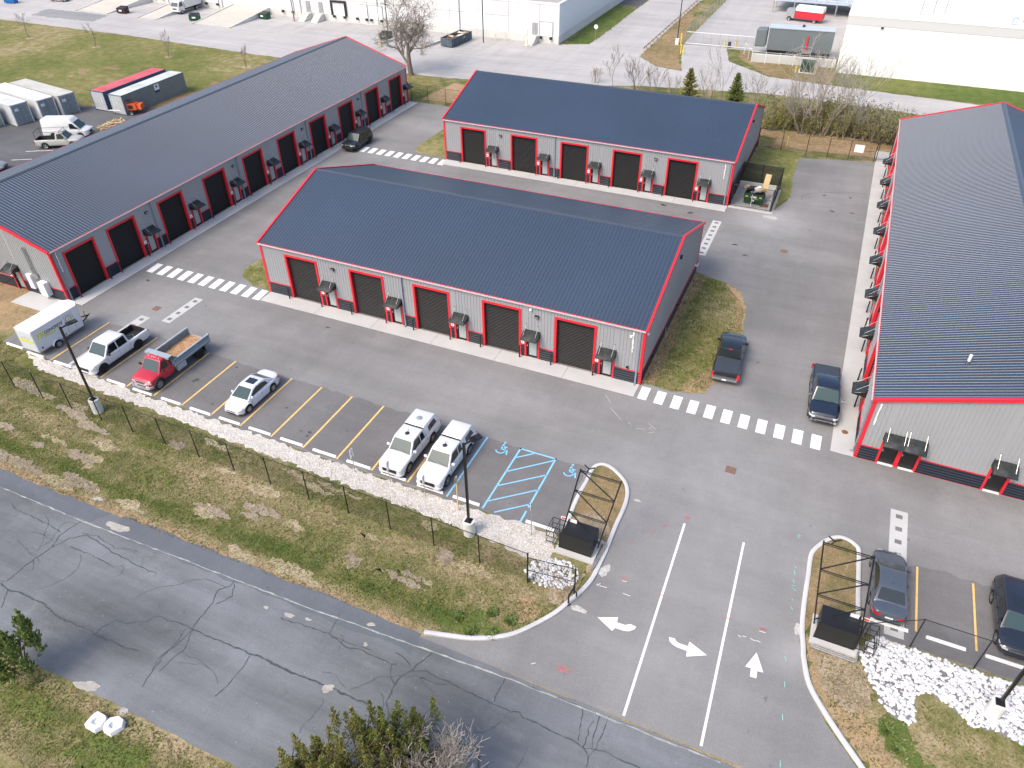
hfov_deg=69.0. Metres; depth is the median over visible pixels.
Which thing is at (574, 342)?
garage door
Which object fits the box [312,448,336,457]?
wheel stop
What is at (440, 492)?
wheel stop
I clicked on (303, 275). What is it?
garage door
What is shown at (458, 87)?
bare soil
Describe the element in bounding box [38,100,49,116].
door
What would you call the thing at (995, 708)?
light pole
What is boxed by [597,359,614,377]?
entry door
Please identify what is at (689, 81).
fir tree
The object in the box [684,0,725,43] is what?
silver fence
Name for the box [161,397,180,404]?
wheel stop
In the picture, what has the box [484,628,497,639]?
weed clump
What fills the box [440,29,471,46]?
skip container
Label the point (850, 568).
island grass
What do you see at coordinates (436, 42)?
kerb wall
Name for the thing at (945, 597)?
stall pavement
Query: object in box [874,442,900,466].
entry door
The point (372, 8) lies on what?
dock door
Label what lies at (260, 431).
wheel stop
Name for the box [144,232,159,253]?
entry door
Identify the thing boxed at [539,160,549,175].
entry door
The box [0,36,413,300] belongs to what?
storage building
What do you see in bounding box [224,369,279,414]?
sedan
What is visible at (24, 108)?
door
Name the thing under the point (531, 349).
entry door
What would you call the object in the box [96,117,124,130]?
lumber pile
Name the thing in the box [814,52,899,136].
thicket tree
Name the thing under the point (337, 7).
dock door
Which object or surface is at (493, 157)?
entry door
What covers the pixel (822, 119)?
brush thicket
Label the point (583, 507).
island grass
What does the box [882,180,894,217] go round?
garage door
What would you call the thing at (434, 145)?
grass bed
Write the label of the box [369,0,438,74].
bare tree
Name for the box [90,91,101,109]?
door
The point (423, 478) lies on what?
sign post
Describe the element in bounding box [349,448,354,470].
sign post
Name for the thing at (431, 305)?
garage door
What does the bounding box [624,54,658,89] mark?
bare shrub
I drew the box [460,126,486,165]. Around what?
garage door
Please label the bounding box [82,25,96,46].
young tree
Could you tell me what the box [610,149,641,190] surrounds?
garage door
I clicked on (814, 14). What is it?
panel truck
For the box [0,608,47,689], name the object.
leafy sapling
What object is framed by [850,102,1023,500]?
storage building
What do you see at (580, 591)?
kerb
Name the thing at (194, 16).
dumpster
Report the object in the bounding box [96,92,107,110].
door
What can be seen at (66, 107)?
door
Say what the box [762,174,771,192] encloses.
board
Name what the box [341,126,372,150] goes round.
off roader
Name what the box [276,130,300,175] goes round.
garage door
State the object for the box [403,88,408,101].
entry door
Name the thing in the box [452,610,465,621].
weed clump
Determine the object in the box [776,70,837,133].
thicket tree
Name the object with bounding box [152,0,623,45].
dock warehouse
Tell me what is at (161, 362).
dump truck
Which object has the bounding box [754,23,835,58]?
modular trailer
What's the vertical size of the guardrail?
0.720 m
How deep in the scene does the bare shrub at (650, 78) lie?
109.48 m
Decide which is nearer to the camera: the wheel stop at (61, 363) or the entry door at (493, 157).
the wheel stop at (61, 363)
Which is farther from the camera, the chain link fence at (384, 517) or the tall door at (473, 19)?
the tall door at (473, 19)
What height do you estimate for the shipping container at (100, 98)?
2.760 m
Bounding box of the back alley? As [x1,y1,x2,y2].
[0,0,979,114]
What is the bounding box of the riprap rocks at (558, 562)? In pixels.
[523,558,578,589]
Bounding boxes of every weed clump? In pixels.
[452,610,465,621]
[463,625,476,635]
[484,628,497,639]
[486,605,499,617]
[503,614,517,625]
[880,720,895,736]
[889,741,906,756]
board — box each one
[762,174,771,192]
[854,144,864,152]
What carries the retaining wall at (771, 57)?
on the dry verge
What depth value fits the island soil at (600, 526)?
45.55 m
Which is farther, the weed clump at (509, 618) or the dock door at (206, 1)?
the dock door at (206, 1)
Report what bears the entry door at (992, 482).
in the storage building at (940, 385)
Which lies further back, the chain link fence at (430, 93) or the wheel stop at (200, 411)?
the chain link fence at (430, 93)
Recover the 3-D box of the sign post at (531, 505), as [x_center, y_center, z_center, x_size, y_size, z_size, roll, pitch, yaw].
[1.146,7.998,44.011,0.050,2.900,0.320,15,41,19]
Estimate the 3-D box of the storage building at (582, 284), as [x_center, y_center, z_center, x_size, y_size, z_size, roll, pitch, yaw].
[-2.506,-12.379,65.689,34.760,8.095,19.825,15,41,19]
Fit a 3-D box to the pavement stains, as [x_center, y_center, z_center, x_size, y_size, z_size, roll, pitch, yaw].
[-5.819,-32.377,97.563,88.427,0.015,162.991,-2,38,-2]
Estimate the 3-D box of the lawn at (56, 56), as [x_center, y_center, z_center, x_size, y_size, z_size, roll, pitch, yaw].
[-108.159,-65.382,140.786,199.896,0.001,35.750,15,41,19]
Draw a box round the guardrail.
[642,0,699,51]
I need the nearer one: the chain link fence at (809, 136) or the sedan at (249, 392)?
the sedan at (249, 392)
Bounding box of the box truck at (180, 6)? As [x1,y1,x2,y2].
[170,0,201,13]
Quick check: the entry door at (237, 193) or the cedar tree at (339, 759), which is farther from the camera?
the entry door at (237, 193)
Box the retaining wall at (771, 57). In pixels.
[751,53,835,67]
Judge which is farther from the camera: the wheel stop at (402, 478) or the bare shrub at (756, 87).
the bare shrub at (756, 87)
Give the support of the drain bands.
on the car park
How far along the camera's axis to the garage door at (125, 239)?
70.38 m
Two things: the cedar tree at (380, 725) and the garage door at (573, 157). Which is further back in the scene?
the garage door at (573, 157)
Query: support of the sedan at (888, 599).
on the stall pavement at (945, 597)
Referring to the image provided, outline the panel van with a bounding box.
[39,115,93,136]
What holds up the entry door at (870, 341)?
in the storage building at (940, 385)
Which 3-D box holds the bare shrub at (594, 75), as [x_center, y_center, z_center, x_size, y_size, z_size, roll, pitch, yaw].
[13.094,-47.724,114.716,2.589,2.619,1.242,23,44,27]
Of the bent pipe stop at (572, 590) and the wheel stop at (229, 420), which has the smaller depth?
the bent pipe stop at (572, 590)
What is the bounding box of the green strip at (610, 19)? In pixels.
[566,5,1023,109]
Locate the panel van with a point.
(73, 125)
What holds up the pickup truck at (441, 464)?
on the stall pavement at (945, 597)
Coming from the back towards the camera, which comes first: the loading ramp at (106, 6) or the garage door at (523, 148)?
the loading ramp at (106, 6)
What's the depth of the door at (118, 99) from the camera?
104.48 m
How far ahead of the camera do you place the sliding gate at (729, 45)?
130.45 m
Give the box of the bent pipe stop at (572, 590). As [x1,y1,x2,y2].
[567,586,576,605]
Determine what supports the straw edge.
on the ground at (978, 744)
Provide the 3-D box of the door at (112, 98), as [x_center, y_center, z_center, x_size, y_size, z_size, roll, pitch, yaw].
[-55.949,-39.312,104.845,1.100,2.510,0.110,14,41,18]
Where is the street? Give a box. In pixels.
[0,478,735,767]
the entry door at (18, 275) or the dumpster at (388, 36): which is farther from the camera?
the dumpster at (388, 36)
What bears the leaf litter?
on the bare soil at (458, 87)
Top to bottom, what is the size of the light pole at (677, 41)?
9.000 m
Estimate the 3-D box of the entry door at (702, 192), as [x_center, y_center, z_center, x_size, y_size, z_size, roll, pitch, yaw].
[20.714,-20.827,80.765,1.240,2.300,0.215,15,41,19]
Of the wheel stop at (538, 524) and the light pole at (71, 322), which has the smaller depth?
the wheel stop at (538, 524)
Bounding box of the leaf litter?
[760,129,892,150]
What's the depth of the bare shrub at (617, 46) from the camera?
111.38 m
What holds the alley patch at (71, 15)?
on the back alley
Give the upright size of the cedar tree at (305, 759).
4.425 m
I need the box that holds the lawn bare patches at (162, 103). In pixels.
[77,65,218,105]
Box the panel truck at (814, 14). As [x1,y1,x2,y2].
[786,4,826,23]
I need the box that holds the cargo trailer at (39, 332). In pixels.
[13,299,89,352]
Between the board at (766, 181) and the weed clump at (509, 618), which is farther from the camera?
the board at (766, 181)
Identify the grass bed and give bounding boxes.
[243,129,800,393]
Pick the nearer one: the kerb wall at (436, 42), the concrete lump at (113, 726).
the concrete lump at (113, 726)
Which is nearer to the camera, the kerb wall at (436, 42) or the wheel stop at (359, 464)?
the wheel stop at (359, 464)
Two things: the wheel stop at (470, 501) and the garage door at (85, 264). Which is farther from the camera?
the garage door at (85, 264)
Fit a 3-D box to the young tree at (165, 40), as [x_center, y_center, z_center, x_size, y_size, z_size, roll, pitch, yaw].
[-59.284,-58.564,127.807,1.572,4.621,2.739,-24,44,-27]
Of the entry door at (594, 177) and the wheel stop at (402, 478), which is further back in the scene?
the entry door at (594, 177)
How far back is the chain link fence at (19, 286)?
67.15 m
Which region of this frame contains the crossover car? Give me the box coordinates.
[989,574,1023,660]
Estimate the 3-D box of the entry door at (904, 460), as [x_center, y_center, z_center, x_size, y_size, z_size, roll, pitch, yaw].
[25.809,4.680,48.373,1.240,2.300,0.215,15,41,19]
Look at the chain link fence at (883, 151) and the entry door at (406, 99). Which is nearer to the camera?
the chain link fence at (883, 151)
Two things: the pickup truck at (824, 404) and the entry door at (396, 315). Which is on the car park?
the pickup truck at (824, 404)
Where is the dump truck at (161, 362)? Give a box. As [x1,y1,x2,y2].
[132,327,209,389]
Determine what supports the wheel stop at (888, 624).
on the stall pavement at (945, 597)
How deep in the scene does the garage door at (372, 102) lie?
101.28 m
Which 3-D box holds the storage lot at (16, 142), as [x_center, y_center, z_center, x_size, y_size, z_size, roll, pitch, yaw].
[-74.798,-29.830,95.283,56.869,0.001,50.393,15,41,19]
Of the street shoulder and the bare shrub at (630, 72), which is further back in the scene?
the bare shrub at (630, 72)
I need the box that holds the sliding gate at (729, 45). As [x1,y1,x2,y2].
[686,31,754,48]
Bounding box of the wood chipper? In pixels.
[108,99,144,114]
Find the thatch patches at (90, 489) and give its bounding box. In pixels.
[0,382,454,591]
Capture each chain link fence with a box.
[0,269,21,297]
[0,361,528,578]
[410,83,459,103]
[527,556,576,594]
[757,128,879,161]
[854,618,1023,683]
[875,142,893,160]
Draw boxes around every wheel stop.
[6,342,23,348]
[26,351,43,357]
[54,360,72,367]
[106,379,126,386]
[132,388,152,395]
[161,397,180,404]
[190,407,210,415]
[218,416,240,424]
[248,426,270,435]
[280,437,303,446]
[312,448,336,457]
[346,459,370,469]
[381,472,406,480]
[417,484,443,493]
[452,495,479,505]
[526,520,554,531]
[870,617,907,632]
[926,636,965,650]
[985,654,1023,668]
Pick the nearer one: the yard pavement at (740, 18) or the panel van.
the panel van
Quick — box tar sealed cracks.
[0,504,639,767]
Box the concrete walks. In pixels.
[11,101,888,456]
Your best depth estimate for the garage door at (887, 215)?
73.36 m
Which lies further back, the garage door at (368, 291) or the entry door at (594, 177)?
the entry door at (594, 177)
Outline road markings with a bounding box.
[50,146,977,745]
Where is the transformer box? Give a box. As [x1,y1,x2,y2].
[798,59,815,73]
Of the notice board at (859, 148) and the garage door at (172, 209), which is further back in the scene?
the notice board at (859, 148)
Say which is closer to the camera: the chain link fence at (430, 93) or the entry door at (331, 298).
the entry door at (331, 298)
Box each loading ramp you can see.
[75,0,151,13]
[137,2,198,19]
[191,4,269,27]
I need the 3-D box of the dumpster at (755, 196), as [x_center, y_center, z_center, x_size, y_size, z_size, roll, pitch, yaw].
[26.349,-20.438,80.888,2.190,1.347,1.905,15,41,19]
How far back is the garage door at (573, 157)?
84.97 m
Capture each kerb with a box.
[424,463,628,640]
[800,535,865,767]
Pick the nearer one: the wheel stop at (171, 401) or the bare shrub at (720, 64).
the wheel stop at (171, 401)
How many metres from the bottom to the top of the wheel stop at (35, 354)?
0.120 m
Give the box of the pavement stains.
[0,192,853,767]
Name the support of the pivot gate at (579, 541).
on the ground at (978, 744)
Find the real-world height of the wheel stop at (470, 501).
0.120 m
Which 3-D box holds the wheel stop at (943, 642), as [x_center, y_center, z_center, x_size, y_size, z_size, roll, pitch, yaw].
[22.663,13.527,38.923,1.900,0.120,0.180,15,41,19]
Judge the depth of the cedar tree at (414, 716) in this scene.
31.59 m
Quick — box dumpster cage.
[728,161,784,213]
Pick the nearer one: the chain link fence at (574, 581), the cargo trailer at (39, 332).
the chain link fence at (574, 581)
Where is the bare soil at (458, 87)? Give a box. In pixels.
[422,83,893,392]
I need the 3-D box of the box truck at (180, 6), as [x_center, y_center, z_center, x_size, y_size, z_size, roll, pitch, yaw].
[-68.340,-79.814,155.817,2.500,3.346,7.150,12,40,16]
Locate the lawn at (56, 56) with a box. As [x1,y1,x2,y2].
[0,19,438,104]
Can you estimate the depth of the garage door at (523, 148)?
86.99 m
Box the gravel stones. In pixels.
[34,357,552,560]
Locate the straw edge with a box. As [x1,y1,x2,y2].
[0,283,904,767]
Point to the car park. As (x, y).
(781, 507)
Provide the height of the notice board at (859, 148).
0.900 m
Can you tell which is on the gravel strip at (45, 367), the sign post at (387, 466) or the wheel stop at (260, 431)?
the sign post at (387, 466)
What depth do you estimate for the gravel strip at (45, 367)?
48.91 m
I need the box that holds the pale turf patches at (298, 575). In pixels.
[12,377,492,587]
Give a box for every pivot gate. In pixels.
[546,465,621,569]
[808,536,879,662]
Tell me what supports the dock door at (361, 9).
in the dock warehouse at (534, 22)
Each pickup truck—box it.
[33,127,84,148]
[77,324,150,374]
[379,408,440,476]
[416,420,476,490]
[711,332,748,382]
[807,363,843,424]
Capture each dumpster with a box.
[4,0,17,2]
[116,5,128,13]
[188,12,200,19]
[258,11,270,19]
[380,30,392,38]
[744,185,765,203]
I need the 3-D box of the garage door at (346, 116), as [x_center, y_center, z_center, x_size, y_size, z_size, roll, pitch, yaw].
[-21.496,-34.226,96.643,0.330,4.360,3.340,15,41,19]
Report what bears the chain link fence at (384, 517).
on the ground at (978, 744)
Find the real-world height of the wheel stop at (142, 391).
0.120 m
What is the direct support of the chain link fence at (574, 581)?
on the ground at (978, 744)
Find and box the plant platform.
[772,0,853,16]
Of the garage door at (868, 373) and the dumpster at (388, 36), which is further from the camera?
the dumpster at (388, 36)
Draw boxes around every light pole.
[58,319,103,414]
[462,433,482,537]
[675,0,682,44]
[983,668,1023,721]
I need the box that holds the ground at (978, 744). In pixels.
[0,0,1023,767]
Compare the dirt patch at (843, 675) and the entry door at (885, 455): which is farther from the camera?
the entry door at (885, 455)
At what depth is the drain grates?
49.26 m
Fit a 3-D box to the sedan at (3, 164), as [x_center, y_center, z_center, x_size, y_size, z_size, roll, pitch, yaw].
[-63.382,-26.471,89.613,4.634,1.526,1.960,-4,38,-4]
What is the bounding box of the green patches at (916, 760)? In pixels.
[0,608,935,767]
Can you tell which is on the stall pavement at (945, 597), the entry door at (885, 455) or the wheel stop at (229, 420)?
the wheel stop at (229, 420)
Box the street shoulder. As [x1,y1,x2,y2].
[0,468,420,653]
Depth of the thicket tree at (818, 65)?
93.90 m
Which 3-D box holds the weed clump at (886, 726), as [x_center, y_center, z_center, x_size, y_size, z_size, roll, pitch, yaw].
[17.814,16.371,35.368,0.737,0.230,0.793,15,41,19]
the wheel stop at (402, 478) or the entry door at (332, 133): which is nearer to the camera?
the wheel stop at (402, 478)
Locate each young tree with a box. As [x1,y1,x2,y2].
[12,11,29,37]
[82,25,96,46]
[159,29,169,56]
[240,44,245,65]
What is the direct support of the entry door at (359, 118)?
in the storage building at (61, 204)
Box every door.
[11,105,25,124]
[12,268,27,290]
[18,102,32,121]
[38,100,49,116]
[45,98,58,114]
[59,95,71,114]
[62,236,109,293]
[66,93,78,111]
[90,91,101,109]
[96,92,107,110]
[105,215,147,269]
[109,95,119,113]
[115,96,125,114]
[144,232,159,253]
[156,190,192,242]
[190,206,203,227]
[201,167,232,217]
[205,0,218,5]
[231,183,242,202]
[241,148,268,194]
[267,163,277,182]
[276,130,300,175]
[280,0,293,12]
[283,254,323,304]
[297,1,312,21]
[299,145,308,162]
[308,114,329,156]
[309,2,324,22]
[324,286,338,308]
[329,0,347,18]
[329,129,337,146]
[337,99,355,140]
[348,269,387,320]
[355,4,367,20]
[356,113,362,126]
[364,86,381,124]
[369,5,382,21]
[381,100,387,114]
[388,74,403,111]
[390,306,403,324]
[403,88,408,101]
[412,284,451,336]
[454,322,468,341]
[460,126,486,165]
[466,10,486,32]
[481,300,520,354]
[489,152,497,167]
[510,134,536,173]
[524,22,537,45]
[525,339,539,358]
[539,21,552,39]
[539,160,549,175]
[553,317,596,372]
[559,142,588,182]
[589,168,600,184]
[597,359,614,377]
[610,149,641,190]
[641,177,653,192]
[663,158,698,199]
[696,186,709,202]
[857,397,865,418]
[859,341,878,405]
[864,335,871,360]
[865,291,883,351]
[870,251,887,311]
[874,225,888,277]
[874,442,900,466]
[878,200,892,246]
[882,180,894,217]
[885,155,895,193]
[886,136,897,177]
[894,452,920,471]
[980,467,1009,494]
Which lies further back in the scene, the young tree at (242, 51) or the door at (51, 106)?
the young tree at (242, 51)
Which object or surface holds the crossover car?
on the stall pavement at (945, 597)
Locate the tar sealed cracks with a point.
(261, 657)
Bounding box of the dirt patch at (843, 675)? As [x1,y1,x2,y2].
[547,564,872,715]
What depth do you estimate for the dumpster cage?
82.37 m
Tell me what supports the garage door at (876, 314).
in the storage building at (940, 385)
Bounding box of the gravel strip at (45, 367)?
[28,353,557,563]
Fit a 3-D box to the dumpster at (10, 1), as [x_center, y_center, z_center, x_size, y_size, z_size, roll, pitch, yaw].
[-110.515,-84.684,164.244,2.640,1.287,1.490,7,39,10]
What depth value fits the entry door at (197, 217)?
77.45 m
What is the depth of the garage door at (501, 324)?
58.72 m
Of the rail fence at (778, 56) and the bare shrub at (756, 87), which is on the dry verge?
the rail fence at (778, 56)
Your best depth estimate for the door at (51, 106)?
103.96 m
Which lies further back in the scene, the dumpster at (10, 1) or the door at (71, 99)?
the dumpster at (10, 1)
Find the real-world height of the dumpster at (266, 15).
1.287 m
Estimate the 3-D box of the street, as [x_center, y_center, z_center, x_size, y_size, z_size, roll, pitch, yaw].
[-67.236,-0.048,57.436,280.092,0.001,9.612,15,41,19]
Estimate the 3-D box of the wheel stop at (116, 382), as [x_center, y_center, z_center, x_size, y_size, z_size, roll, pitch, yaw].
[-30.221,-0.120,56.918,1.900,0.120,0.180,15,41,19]
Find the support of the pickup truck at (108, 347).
on the stall pavement at (945, 597)
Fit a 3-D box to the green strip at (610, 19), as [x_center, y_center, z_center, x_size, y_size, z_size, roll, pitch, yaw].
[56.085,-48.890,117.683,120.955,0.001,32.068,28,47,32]
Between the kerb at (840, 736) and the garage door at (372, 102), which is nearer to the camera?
the kerb at (840, 736)
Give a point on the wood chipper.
(135, 105)
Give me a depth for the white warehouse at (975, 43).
112.20 m
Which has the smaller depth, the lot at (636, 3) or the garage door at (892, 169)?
the garage door at (892, 169)
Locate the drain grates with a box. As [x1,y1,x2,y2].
[151,249,787,473]
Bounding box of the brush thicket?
[761,86,924,145]
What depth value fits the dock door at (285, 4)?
151.04 m
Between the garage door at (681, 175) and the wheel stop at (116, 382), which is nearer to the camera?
the wheel stop at (116, 382)
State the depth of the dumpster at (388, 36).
136.55 m
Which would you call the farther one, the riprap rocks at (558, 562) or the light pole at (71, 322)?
the light pole at (71, 322)
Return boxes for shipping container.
[0,83,59,119]
[0,93,34,125]
[0,114,4,125]
[10,78,80,114]
[89,67,165,111]
[108,71,187,115]
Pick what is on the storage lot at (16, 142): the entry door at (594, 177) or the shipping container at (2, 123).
the shipping container at (2, 123)
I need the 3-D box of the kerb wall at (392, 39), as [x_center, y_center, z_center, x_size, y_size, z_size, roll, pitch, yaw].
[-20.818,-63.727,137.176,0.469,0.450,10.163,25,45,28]
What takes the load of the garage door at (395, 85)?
in the storage building at (61, 204)
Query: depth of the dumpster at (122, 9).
155.11 m
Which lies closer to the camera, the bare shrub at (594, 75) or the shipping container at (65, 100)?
the shipping container at (65, 100)
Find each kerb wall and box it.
[379,32,417,44]
[423,40,440,47]
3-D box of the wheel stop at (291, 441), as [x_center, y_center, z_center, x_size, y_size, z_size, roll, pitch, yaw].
[-15.237,3.989,51.513,1.900,0.120,0.180,15,41,19]
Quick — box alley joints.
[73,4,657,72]
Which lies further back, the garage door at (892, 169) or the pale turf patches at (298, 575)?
the garage door at (892, 169)
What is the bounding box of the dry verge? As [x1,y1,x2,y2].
[641,4,834,84]
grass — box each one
[245,262,855,623]
[571,466,624,552]
[805,539,856,630]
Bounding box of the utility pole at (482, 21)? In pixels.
[482,0,483,42]
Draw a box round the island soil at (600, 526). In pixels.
[571,512,609,538]
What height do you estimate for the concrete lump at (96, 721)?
0.300 m
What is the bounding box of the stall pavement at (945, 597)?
[49,323,1023,682]
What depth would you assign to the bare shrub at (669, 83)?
108.39 m
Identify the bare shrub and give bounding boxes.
[368,714,489,767]
[590,66,603,82]
[603,45,623,86]
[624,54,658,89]
[645,67,668,91]
[663,75,681,93]
[693,64,727,98]
[707,40,738,93]
[741,74,786,104]
[743,73,773,103]
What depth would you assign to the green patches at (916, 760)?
35.31 m
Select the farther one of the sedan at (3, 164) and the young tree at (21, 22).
the young tree at (21, 22)
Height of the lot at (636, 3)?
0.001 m
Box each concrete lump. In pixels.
[84,711,107,733]
[103,716,125,736]
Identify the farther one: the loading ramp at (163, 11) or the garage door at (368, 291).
the loading ramp at (163, 11)
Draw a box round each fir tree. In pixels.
[676,67,698,96]
[725,72,744,102]
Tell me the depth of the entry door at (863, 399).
53.15 m
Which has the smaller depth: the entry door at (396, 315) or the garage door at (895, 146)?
the entry door at (396, 315)
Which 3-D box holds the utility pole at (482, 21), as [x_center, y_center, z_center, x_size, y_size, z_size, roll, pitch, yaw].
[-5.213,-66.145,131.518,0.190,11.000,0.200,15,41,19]
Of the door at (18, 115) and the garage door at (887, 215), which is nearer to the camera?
the garage door at (887, 215)
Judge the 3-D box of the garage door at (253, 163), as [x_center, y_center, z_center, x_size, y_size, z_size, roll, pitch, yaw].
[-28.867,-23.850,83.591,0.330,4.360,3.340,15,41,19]
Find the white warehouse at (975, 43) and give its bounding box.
[835,0,1023,91]
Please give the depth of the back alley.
132.15 m
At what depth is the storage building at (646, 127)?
84.50 m
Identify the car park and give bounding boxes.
[3,101,1023,767]
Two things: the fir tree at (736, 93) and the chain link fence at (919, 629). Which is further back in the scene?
the fir tree at (736, 93)
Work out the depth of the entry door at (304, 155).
90.61 m
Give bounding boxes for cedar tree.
[275,732,333,767]
[312,706,405,767]
[342,699,405,766]
[386,696,444,767]
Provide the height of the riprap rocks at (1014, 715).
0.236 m
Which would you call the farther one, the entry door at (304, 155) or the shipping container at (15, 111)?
the shipping container at (15, 111)
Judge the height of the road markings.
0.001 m
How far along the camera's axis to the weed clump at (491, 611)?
40.61 m
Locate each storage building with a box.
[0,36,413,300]
[256,164,705,385]
[442,70,765,205]
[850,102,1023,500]
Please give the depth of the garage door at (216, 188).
79.28 m
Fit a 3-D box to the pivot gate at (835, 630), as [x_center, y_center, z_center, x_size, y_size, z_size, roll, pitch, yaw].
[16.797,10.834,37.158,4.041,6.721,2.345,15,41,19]
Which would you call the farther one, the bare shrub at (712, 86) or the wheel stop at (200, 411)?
the bare shrub at (712, 86)
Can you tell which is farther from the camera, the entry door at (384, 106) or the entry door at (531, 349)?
the entry door at (384, 106)
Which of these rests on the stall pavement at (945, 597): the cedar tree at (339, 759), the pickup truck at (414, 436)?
the pickup truck at (414, 436)
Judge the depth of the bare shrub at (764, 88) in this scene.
99.84 m
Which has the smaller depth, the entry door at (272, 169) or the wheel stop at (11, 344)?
the wheel stop at (11, 344)
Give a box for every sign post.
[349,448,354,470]
[386,460,390,481]
[422,474,425,495]
[454,476,458,510]
[530,501,532,535]
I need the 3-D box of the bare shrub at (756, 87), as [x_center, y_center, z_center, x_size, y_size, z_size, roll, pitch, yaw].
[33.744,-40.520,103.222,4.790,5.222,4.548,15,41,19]
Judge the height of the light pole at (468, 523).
7.505 m
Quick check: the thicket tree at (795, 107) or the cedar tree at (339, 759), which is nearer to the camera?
the cedar tree at (339, 759)
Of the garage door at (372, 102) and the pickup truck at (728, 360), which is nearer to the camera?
the pickup truck at (728, 360)
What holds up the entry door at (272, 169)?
in the storage building at (61, 204)
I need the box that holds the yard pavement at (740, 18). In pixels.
[685,0,850,58]
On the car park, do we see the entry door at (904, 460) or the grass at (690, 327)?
the grass at (690, 327)
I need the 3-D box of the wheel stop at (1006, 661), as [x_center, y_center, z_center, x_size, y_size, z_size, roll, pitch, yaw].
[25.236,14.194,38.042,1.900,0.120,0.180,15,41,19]
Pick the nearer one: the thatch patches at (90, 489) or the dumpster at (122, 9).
the thatch patches at (90, 489)
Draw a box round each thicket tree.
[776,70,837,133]
[781,30,854,134]
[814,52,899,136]
[839,104,877,136]
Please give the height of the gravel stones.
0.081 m
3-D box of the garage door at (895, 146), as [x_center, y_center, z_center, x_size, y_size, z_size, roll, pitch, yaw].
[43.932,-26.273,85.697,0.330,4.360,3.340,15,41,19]
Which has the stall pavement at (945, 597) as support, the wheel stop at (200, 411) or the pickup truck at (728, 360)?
the wheel stop at (200, 411)
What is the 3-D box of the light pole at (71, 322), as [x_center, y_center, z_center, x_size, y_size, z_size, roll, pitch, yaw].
[-29.972,-1.113,52.334,0.711,7.505,1.489,21,43,25]
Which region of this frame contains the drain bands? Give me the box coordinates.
[66,220,907,639]
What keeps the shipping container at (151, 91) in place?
on the storage lot at (16, 142)
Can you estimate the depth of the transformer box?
118.05 m
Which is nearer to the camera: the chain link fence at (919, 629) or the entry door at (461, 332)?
the chain link fence at (919, 629)
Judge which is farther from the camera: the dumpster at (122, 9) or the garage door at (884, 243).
the dumpster at (122, 9)
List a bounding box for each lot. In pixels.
[0,106,155,171]
[618,0,646,6]
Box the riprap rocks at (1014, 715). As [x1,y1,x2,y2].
[859,635,1023,745]
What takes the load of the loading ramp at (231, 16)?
on the back alley
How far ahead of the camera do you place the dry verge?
126.21 m
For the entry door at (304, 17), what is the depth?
148.99 m
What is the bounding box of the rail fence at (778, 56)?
[744,43,834,67]
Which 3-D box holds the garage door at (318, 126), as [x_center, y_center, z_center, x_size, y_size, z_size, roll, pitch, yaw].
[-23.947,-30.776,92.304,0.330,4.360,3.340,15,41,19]
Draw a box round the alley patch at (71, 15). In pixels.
[32,9,108,21]
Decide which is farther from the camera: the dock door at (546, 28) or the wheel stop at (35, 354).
the dock door at (546, 28)
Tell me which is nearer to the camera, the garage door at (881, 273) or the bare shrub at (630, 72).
the garage door at (881, 273)
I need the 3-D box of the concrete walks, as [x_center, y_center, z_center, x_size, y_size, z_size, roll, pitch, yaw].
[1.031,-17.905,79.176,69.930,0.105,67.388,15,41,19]
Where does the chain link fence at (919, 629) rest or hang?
on the ground at (978, 744)
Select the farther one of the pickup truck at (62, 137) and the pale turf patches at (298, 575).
the pickup truck at (62, 137)
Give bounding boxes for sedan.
[0,161,7,169]
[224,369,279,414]
[867,549,911,625]
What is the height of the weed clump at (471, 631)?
0.235 m
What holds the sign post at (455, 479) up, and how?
on the gravel strip at (45, 367)
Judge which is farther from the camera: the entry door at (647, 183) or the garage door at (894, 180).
the entry door at (647, 183)

